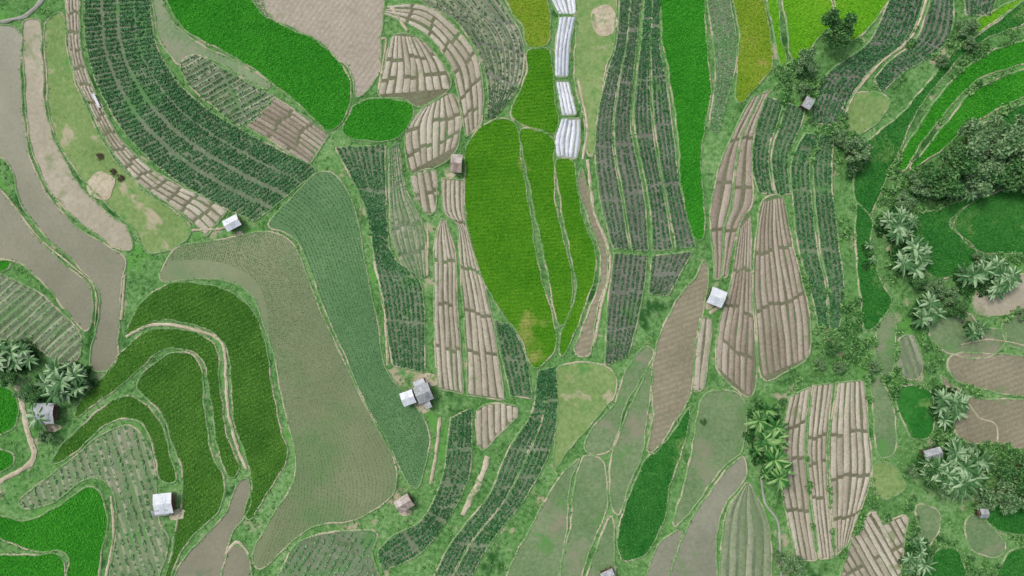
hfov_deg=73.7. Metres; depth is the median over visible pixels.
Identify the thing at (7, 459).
rice field
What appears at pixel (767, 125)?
vegetable field
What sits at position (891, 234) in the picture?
banana plant
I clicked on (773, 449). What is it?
banana plant
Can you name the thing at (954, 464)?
banana plant
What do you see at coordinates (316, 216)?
field
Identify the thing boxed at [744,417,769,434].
banana plant
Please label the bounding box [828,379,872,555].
ploughed field
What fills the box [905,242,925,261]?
banana plant
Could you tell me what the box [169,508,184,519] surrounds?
bare yard
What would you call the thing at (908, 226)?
banana plant
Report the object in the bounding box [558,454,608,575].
flooded paddy
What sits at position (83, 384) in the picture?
banana plant
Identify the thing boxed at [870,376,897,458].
meadow
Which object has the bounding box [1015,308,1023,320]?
broadleaf tree
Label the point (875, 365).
broadleaf tree
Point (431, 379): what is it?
bare yard
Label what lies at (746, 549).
ploughed field
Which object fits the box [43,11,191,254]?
meadow
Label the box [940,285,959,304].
broadleaf tree
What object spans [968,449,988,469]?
banana plant
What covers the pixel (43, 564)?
rice field
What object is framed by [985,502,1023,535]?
rice field
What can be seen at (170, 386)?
rice field
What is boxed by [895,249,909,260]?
banana plant
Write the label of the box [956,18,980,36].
broadleaf tree
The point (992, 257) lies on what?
banana plant
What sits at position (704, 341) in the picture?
ploughed field
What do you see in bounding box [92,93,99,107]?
plastic tunnel
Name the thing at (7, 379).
broadleaf tree
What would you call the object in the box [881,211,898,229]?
banana plant
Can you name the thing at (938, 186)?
broadleaf tree
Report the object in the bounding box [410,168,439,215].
ploughed field
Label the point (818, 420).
ploughed field
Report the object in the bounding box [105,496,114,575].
dirt path
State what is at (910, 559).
banana plant
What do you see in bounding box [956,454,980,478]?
banana plant
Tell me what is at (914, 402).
rice field
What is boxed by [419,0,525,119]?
vegetable field
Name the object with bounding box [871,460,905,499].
terrace
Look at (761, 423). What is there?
banana plant
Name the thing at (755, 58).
rice field
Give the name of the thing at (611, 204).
vegetable field
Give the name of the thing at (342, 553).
vegetable field
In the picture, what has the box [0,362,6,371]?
banana plant
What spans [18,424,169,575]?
vegetable field
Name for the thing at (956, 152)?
broadleaf tree
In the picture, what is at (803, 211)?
vegetable field
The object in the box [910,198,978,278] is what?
rice field
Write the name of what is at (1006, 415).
ploughed field
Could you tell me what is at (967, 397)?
banana plant
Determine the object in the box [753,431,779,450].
banana plant
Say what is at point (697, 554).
flooded paddy
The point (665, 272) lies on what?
vegetable field
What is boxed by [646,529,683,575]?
flooded paddy
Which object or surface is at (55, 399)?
banana plant
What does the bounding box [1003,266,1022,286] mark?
banana plant
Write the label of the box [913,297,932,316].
banana plant
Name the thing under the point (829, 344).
broadleaf tree
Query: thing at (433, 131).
ploughed field
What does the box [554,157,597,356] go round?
rice field
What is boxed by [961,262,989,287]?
banana plant
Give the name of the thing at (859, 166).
broadleaf tree
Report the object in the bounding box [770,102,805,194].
vegetable field
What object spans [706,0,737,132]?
vegetable field
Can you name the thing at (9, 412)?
rice field
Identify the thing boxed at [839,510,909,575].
ploughed field
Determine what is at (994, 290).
banana plant
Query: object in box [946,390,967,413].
banana plant
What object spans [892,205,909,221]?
banana plant
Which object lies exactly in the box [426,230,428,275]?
dirt path
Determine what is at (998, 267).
banana plant
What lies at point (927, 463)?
banana plant
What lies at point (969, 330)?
banana plant
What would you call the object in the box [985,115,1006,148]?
broadleaf tree
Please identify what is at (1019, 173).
broadleaf tree
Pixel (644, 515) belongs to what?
rice field
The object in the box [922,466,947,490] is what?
broadleaf tree
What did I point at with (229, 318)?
rice field
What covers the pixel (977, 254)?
broadleaf tree
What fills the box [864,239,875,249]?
banana plant
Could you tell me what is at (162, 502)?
farm hut
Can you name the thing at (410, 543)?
vegetable field
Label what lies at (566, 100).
plastic mulch field
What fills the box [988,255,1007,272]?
banana plant
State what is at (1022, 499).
broadleaf tree
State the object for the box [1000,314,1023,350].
terrace
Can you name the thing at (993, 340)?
dirt path
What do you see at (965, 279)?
banana plant
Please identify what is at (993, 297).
banana plant
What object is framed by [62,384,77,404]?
banana plant
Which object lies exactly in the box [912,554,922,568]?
banana plant
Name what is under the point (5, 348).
banana plant
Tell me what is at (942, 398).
banana plant
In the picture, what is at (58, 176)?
mud terrace
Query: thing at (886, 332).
terrace
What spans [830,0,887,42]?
rice field
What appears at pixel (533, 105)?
rice field
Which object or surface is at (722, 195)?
ploughed field
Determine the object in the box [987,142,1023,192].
broadleaf tree
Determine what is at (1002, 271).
banana plant
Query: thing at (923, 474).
banana plant
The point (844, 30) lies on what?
broadleaf tree
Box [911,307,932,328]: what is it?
banana plant
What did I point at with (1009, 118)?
rice field
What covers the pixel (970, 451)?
banana plant
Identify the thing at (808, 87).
broadleaf tree
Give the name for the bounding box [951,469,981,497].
banana plant
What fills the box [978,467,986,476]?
banana plant
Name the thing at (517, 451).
vegetable field
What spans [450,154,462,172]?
farm hut
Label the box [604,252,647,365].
vegetable field
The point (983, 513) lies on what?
farm hut
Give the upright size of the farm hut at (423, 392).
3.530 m
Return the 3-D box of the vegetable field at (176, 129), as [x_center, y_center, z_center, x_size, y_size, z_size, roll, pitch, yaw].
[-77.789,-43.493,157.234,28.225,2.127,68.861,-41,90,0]
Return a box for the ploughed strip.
[573,167,608,357]
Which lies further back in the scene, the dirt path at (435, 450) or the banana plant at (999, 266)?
the dirt path at (435, 450)
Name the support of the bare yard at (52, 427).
on the ground at (444, 408)
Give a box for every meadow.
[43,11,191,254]
[552,361,617,467]
[573,0,616,156]
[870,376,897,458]
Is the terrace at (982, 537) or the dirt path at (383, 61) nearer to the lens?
the dirt path at (383, 61)
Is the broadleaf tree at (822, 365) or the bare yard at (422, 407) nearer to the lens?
the broadleaf tree at (822, 365)
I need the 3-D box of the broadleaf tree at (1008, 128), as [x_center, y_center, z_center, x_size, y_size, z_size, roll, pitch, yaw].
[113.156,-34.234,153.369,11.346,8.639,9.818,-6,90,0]
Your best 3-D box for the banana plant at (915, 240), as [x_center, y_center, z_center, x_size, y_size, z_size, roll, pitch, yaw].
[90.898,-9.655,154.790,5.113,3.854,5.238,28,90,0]
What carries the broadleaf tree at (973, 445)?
on the ground at (444, 408)
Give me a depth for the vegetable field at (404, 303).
157.15 m
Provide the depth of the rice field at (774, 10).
156.69 m
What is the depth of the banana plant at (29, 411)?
155.08 m
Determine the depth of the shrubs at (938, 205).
156.14 m
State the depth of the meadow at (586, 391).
156.80 m
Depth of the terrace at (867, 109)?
156.56 m
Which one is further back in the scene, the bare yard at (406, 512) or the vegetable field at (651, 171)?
the bare yard at (406, 512)
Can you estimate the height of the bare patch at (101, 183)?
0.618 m
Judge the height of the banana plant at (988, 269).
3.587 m
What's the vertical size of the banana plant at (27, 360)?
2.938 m
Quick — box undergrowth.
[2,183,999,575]
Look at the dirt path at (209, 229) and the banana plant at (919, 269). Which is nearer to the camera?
the banana plant at (919, 269)
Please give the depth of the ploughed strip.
156.18 m
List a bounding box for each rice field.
[0,258,11,271]
[0,384,19,435]
[0,448,15,472]
[0,485,108,575]
[0,552,65,575]
[52,394,177,483]
[73,327,240,478]
[125,281,288,520]
[135,351,225,575]
[166,0,351,131]
[342,97,414,142]
[463,117,557,368]
[505,0,551,48]
[510,46,559,134]
[519,127,573,326]
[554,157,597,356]
[616,406,690,561]
[660,0,711,240]
[732,0,772,103]
[766,0,786,72]
[781,0,835,59]
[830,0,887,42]
[852,0,1023,215]
[854,203,892,331]
[895,384,935,440]
[896,40,1023,171]
[909,69,1023,169]
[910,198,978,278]
[925,546,967,575]
[953,187,1023,254]
[976,0,1023,32]
[983,103,1023,130]
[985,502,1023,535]
[995,545,1023,575]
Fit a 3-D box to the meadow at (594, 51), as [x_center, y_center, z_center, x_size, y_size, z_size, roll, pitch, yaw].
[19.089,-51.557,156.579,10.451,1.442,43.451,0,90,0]
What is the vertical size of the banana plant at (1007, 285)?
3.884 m
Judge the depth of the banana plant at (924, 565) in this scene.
154.74 m
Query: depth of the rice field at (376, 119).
156.78 m
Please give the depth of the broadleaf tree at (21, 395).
155.41 m
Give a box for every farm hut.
[33,403,59,423]
[151,509,169,516]
[153,492,176,514]
[222,214,243,231]
[393,492,413,513]
[400,389,415,406]
[413,378,425,386]
[413,382,433,403]
[423,400,432,408]
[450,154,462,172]
[600,566,614,575]
[706,287,727,307]
[799,96,814,110]
[919,446,942,459]
[973,507,989,517]
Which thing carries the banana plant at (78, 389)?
on the ground at (444, 408)
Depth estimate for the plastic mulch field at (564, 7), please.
156.46 m
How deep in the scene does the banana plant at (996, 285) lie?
153.92 m
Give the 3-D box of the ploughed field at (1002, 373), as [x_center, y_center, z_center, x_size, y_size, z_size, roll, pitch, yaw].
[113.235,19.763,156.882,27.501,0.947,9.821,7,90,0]
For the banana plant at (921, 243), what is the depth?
153.32 m
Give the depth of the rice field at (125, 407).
157.78 m
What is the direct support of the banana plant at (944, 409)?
on the ground at (444, 408)
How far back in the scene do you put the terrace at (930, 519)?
157.04 m
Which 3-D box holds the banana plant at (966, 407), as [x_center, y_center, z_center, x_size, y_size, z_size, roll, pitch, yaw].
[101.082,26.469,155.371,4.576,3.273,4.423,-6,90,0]
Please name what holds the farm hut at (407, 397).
on the ground at (444, 408)
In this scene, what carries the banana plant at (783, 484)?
on the ground at (444, 408)
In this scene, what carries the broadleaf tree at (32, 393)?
on the ground at (444, 408)
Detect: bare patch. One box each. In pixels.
[86,171,114,199]
[591,4,617,35]
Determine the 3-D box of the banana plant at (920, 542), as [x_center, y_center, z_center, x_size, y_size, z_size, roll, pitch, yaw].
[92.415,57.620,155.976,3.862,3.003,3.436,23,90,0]
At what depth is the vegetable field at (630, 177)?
155.96 m
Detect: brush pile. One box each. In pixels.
[95,153,103,160]
[109,168,117,174]
[117,175,123,181]
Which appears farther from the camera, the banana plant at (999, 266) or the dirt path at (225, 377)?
the dirt path at (225, 377)
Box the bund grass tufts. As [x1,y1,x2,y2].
[0,0,1023,575]
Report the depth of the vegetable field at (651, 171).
155.93 m
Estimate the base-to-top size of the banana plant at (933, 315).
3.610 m
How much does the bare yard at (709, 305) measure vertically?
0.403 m
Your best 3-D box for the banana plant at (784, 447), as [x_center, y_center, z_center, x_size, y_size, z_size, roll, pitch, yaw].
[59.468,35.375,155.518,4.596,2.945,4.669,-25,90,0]
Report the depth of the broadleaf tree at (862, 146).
151.40 m
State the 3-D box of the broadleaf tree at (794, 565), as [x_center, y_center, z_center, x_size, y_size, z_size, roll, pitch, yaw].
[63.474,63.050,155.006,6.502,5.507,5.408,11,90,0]
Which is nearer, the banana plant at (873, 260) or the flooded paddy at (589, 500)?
the banana plant at (873, 260)
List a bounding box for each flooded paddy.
[0,24,126,372]
[0,187,94,331]
[159,231,397,569]
[174,477,251,575]
[221,544,252,575]
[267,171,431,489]
[506,458,579,575]
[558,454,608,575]
[583,345,654,455]
[586,515,615,575]
[608,365,653,515]
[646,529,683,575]
[669,456,747,575]
[672,389,747,526]
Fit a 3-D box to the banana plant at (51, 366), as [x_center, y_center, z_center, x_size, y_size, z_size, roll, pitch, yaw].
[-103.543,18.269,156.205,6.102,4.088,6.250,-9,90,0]
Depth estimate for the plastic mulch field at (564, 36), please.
156.27 m
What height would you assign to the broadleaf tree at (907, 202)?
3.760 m
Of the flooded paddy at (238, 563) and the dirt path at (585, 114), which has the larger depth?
the flooded paddy at (238, 563)
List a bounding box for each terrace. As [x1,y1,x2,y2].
[21,18,134,251]
[842,91,890,135]
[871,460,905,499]
[874,312,896,376]
[914,503,941,545]
[927,312,1006,358]
[964,513,1006,558]
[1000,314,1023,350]
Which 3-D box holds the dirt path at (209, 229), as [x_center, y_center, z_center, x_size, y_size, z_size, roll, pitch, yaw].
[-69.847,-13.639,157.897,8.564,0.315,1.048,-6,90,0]
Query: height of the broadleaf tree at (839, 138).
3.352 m
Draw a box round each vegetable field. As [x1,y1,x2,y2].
[0,273,82,364]
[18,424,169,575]
[83,0,316,221]
[180,54,273,126]
[277,529,380,575]
[334,144,425,372]
[377,408,472,570]
[388,141,426,279]
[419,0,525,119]
[433,368,546,575]
[453,366,556,575]
[494,319,532,398]
[594,0,629,250]
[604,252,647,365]
[613,0,649,251]
[633,0,672,251]
[647,250,692,295]
[650,0,696,249]
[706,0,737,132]
[752,96,783,194]
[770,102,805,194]
[789,132,828,327]
[811,0,923,125]
[812,134,844,328]
[874,0,954,92]
[896,333,924,380]
[963,0,996,15]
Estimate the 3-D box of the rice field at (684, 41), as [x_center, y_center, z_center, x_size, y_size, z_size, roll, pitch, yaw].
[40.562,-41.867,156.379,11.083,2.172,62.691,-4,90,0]
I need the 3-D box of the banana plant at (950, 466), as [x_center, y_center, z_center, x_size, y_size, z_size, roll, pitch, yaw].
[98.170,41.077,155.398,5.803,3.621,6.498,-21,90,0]
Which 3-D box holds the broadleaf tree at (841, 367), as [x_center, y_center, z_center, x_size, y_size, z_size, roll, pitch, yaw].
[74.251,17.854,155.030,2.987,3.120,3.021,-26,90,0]
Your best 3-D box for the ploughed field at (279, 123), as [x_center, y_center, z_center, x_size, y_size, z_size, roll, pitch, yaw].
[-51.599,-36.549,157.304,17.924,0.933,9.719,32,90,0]
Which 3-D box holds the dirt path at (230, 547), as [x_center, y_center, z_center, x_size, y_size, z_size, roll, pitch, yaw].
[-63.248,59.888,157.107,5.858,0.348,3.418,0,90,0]
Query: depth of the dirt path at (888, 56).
156.81 m
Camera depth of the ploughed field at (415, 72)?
156.53 m
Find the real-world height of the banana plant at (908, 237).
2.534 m
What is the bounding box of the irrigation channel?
[760,475,782,575]
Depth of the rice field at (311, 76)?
156.80 m
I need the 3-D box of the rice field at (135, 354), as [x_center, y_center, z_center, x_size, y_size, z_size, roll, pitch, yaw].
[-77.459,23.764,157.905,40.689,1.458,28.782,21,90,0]
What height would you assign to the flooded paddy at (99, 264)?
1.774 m
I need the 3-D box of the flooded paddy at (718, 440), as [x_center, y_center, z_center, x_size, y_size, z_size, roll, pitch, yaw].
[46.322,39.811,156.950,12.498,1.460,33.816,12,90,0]
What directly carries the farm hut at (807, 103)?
on the ground at (444, 408)
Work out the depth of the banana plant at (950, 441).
154.67 m
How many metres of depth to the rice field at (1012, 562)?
157.11 m
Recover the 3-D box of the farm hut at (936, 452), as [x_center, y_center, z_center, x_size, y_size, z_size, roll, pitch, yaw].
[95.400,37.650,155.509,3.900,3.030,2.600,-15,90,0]
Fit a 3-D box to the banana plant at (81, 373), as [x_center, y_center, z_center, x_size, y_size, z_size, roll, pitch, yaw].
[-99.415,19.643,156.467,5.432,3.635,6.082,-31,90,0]
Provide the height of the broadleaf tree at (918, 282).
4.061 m
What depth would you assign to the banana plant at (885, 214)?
154.20 m
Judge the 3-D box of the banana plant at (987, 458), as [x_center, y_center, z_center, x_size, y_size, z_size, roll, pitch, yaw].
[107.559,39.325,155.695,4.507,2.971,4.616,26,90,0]
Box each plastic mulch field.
[550,0,576,15]
[554,16,576,78]
[554,117,580,159]
[555,80,576,116]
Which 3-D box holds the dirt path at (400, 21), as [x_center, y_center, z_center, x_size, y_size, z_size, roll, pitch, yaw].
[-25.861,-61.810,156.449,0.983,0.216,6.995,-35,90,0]
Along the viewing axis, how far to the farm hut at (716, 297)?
153.57 m
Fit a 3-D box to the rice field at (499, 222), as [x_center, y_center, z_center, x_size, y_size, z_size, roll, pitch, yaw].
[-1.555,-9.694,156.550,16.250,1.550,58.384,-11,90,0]
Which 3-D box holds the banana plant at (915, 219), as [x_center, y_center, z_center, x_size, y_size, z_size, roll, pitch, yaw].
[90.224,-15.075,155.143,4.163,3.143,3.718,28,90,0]
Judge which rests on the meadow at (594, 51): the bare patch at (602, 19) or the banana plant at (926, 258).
the bare patch at (602, 19)
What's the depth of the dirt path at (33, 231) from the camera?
157.91 m
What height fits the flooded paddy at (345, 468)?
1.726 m
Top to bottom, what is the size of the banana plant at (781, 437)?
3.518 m
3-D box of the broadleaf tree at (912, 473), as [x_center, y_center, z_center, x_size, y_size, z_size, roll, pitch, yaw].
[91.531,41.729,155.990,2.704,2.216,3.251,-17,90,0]
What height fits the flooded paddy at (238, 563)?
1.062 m
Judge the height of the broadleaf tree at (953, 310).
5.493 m
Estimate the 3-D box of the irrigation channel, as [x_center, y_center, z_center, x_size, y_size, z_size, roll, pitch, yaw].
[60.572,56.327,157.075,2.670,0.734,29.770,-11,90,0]
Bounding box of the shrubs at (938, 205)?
[773,27,1023,575]
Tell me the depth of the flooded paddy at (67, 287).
158.06 m
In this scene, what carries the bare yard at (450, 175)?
on the ground at (444, 408)
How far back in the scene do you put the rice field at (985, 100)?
157.06 m
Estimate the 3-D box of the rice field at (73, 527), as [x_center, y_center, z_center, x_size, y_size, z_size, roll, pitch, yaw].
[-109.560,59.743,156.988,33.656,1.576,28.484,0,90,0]
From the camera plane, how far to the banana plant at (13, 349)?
154.57 m
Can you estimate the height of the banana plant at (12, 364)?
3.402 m
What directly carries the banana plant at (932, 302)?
on the ground at (444, 408)
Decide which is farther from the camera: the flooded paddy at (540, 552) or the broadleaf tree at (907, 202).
the flooded paddy at (540, 552)
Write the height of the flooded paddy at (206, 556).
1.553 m
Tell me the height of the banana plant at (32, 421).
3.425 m
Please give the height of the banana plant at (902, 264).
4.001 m
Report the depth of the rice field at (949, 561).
157.17 m
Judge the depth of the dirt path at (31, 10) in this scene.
156.85 m
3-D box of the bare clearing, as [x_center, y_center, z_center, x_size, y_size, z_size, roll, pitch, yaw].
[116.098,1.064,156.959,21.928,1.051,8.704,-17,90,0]
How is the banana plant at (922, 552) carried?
on the ground at (444, 408)
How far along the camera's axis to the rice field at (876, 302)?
156.19 m
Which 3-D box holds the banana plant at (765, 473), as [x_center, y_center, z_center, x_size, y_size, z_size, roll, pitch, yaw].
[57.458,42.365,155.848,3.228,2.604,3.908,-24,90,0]
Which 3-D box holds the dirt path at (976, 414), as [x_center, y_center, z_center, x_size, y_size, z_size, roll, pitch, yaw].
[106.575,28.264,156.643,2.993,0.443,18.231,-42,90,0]
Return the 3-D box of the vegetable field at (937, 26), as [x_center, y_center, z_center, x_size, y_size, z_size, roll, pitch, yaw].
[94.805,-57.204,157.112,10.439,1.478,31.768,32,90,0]
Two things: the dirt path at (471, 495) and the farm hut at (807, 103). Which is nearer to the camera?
the farm hut at (807, 103)
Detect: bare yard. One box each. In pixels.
[43,423,61,431]
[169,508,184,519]
[399,509,411,515]
[416,373,437,386]
[416,403,430,413]
[444,172,455,177]
[705,301,713,309]
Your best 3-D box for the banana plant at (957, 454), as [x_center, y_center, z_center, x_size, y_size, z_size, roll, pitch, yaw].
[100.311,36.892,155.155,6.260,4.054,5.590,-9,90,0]
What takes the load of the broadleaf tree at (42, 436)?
on the ground at (444, 408)
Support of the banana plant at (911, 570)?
on the ground at (444, 408)
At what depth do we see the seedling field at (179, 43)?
156.99 m
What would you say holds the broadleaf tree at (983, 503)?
on the ground at (444, 408)
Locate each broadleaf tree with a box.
[0,367,17,387]
[12,384,28,402]
[22,380,42,403]
[37,425,53,443]
[700,418,705,424]
[771,550,784,564]
[779,554,804,575]
[795,47,817,73]
[797,82,811,97]
[814,357,826,370]
[820,7,857,49]
[824,340,843,355]
[831,129,847,146]
[832,361,845,373]
[843,136,873,172]
[845,154,865,176]
[869,361,880,374]
[895,189,916,210]
[906,464,919,477]
[907,273,928,288]
[909,171,931,196]
[919,150,979,199]
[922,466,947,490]
[924,277,944,297]
[935,54,949,67]
[937,488,953,500]
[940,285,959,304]
[946,141,983,173]
[946,295,968,319]
[954,116,996,162]
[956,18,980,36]
[961,35,978,50]
[964,159,1008,197]
[964,442,980,454]
[966,320,985,335]
[972,250,985,265]
[975,496,995,510]
[980,478,1022,515]
[981,126,1023,185]
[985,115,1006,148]
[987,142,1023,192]
[993,114,1023,147]
[996,454,1023,496]
[1007,153,1023,192]
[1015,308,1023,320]
[1017,480,1023,509]
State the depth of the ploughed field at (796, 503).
156.84 m
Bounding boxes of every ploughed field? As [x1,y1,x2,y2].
[65,0,227,237]
[245,97,329,165]
[251,0,385,97]
[377,32,452,107]
[382,3,484,136]
[404,92,461,175]
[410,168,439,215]
[433,218,464,394]
[441,177,505,400]
[475,402,518,450]
[646,259,709,454]
[693,315,712,392]
[709,93,760,280]
[715,213,757,397]
[718,482,772,575]
[721,90,771,278]
[752,194,811,381]
[780,387,817,561]
[806,382,833,559]
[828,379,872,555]
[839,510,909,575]
[940,375,1023,449]
[946,351,1023,396]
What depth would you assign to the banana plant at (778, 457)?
152.95 m
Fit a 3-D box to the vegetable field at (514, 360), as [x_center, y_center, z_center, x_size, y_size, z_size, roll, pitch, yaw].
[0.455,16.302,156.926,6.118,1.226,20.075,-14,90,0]
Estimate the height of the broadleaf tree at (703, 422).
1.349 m
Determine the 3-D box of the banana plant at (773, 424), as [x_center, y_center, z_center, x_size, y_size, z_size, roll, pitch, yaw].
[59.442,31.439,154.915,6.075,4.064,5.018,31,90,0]
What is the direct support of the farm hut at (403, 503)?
on the ground at (444, 408)
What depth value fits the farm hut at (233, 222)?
155.49 m
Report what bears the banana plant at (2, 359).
on the ground at (444, 408)
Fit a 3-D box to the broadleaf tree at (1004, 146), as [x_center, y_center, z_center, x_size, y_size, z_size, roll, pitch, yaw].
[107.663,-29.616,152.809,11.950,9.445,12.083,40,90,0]
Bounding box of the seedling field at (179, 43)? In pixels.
[151,0,270,89]
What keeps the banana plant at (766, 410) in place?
on the ground at (444, 408)
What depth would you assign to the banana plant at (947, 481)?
152.94 m
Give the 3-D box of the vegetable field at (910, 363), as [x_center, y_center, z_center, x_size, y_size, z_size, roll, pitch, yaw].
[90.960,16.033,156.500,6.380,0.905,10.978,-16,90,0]
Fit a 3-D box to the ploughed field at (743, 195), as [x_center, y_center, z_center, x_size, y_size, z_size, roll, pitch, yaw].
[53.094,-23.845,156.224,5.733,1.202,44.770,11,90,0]
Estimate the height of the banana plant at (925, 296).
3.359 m
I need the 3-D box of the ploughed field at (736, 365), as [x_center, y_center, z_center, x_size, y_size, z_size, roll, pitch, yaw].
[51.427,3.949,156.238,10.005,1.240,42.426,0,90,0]
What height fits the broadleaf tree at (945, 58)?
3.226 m
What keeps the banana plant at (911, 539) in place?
on the ground at (444, 408)
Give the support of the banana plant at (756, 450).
on the ground at (444, 408)
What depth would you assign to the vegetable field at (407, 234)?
156.92 m
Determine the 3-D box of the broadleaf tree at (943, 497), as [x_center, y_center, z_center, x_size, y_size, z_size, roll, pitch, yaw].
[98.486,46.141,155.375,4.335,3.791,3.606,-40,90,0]
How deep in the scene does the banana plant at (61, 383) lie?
153.70 m
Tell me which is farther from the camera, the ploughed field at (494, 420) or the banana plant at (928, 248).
the ploughed field at (494, 420)
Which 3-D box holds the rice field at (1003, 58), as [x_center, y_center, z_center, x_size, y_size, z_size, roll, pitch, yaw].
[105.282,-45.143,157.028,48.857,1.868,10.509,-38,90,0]
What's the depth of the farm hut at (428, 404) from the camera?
155.31 m
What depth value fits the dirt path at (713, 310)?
155.93 m
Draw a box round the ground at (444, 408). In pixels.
[0,0,1023,575]
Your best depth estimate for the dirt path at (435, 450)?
157.35 m
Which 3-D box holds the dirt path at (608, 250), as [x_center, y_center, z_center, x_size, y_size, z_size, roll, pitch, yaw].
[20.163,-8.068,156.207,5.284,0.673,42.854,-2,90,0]
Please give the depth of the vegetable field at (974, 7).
157.34 m
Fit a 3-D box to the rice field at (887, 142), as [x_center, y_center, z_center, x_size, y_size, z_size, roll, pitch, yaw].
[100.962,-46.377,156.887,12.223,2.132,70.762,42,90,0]
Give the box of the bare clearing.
[971,273,1023,317]
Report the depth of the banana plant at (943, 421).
154.20 m
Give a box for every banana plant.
[0,338,21,366]
[0,342,11,354]
[0,351,6,365]
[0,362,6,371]
[5,353,22,371]
[16,340,32,358]
[20,352,38,370]
[24,402,37,422]
[27,407,49,429]
[33,373,59,395]
[40,382,68,406]
[43,356,67,382]
[45,367,74,396]
[47,382,71,400]
[60,364,86,387]
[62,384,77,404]
[66,362,86,387]
[69,380,87,396]
[70,379,88,395]
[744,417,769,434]
[747,410,769,432]
[748,445,763,456]
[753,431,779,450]
[757,401,778,421]
[757,468,772,480]
[760,426,785,453]
[764,448,790,473]
[766,416,789,437]
[766,467,790,492]
[768,443,787,454]
[770,459,794,478]
[775,431,789,447]
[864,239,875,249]
[868,255,876,264]
[878,210,892,230]
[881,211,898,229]
[885,219,907,245]
[891,215,913,235]
[891,250,917,276]
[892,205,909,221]
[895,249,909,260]
[901,552,918,569]
[902,225,913,235]
[902,233,925,255]
[903,229,914,243]
[904,257,927,278]
[904,564,915,575]
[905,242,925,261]
[906,213,921,228]
[907,532,917,544]
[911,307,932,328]
[912,238,927,249]
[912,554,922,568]
[913,251,932,268]
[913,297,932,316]
[913,534,927,550]
[914,546,927,558]
[917,555,937,575]
[919,291,942,314]
[919,454,932,469]
[919,467,931,486]
[920,292,939,301]
[921,242,932,259]
[924,305,946,325]
[924,456,938,467]
[929,455,950,480]
[931,387,953,408]
[931,401,952,417]
[933,388,947,407]
[935,470,958,489]
[936,466,959,488]
[937,413,954,431]
[939,455,960,477]
[941,455,957,467]
[943,476,970,497]
[944,439,963,455]
[944,440,970,462]
[945,436,959,452]
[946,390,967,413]
[947,404,967,421]
[947,486,971,502]
[951,396,970,414]
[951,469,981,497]
[953,264,975,287]
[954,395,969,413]
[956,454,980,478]
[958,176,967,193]
[958,392,971,403]
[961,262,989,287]
[963,323,981,342]
[964,185,978,202]
[964,321,981,335]
[964,445,979,463]
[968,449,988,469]
[969,466,989,490]
[976,259,997,284]
[976,320,991,338]
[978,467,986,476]
[980,452,995,473]
[982,253,1000,265]
[986,261,1000,277]
[987,287,1003,301]
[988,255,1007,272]
[988,261,1010,279]
[989,280,1008,299]
[991,277,1004,294]
[994,263,1014,285]
[997,277,1017,292]
[998,272,1021,289]
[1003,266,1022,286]
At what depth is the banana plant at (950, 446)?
154.14 m
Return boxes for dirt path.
[0,0,43,23]
[0,384,36,483]
[1,190,97,325]
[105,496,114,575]
[120,274,125,319]
[125,323,247,470]
[192,227,224,231]
[225,541,249,554]
[373,261,388,364]
[378,36,387,89]
[389,5,408,30]
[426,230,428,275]
[429,418,440,483]
[461,455,489,515]
[577,77,587,158]
[586,159,611,345]
[709,307,719,314]
[841,0,927,124]
[946,385,998,443]
[961,339,1023,345]
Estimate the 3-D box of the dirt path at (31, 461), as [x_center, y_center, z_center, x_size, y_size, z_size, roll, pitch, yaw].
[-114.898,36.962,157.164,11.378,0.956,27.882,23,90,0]
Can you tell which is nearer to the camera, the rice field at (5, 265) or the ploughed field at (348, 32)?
the ploughed field at (348, 32)
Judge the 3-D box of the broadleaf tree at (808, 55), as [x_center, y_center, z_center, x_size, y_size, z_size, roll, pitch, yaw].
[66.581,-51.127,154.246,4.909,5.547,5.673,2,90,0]
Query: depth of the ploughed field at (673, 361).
156.34 m
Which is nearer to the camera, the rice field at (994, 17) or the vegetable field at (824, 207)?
the vegetable field at (824, 207)
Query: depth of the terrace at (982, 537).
157.09 m
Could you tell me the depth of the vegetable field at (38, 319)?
157.85 m
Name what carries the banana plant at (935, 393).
on the ground at (444, 408)
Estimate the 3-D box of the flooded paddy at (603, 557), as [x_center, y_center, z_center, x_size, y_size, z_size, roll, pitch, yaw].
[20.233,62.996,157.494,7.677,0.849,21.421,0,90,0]
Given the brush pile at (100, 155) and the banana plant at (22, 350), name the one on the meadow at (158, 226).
the brush pile at (100, 155)
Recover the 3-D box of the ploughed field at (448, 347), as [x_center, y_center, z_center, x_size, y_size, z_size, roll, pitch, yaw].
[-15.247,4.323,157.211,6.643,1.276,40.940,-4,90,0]
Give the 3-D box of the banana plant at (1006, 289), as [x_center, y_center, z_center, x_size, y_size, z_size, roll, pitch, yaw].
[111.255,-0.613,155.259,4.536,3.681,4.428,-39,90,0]
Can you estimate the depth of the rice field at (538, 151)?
156.24 m
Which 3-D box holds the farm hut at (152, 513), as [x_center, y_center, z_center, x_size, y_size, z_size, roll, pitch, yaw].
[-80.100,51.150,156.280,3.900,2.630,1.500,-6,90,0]
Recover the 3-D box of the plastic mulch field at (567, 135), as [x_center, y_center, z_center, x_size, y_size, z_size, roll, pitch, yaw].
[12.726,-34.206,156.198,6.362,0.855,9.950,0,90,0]
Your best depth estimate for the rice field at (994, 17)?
157.40 m
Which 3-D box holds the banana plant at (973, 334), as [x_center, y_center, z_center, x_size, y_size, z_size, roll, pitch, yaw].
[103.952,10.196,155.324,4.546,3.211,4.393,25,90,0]

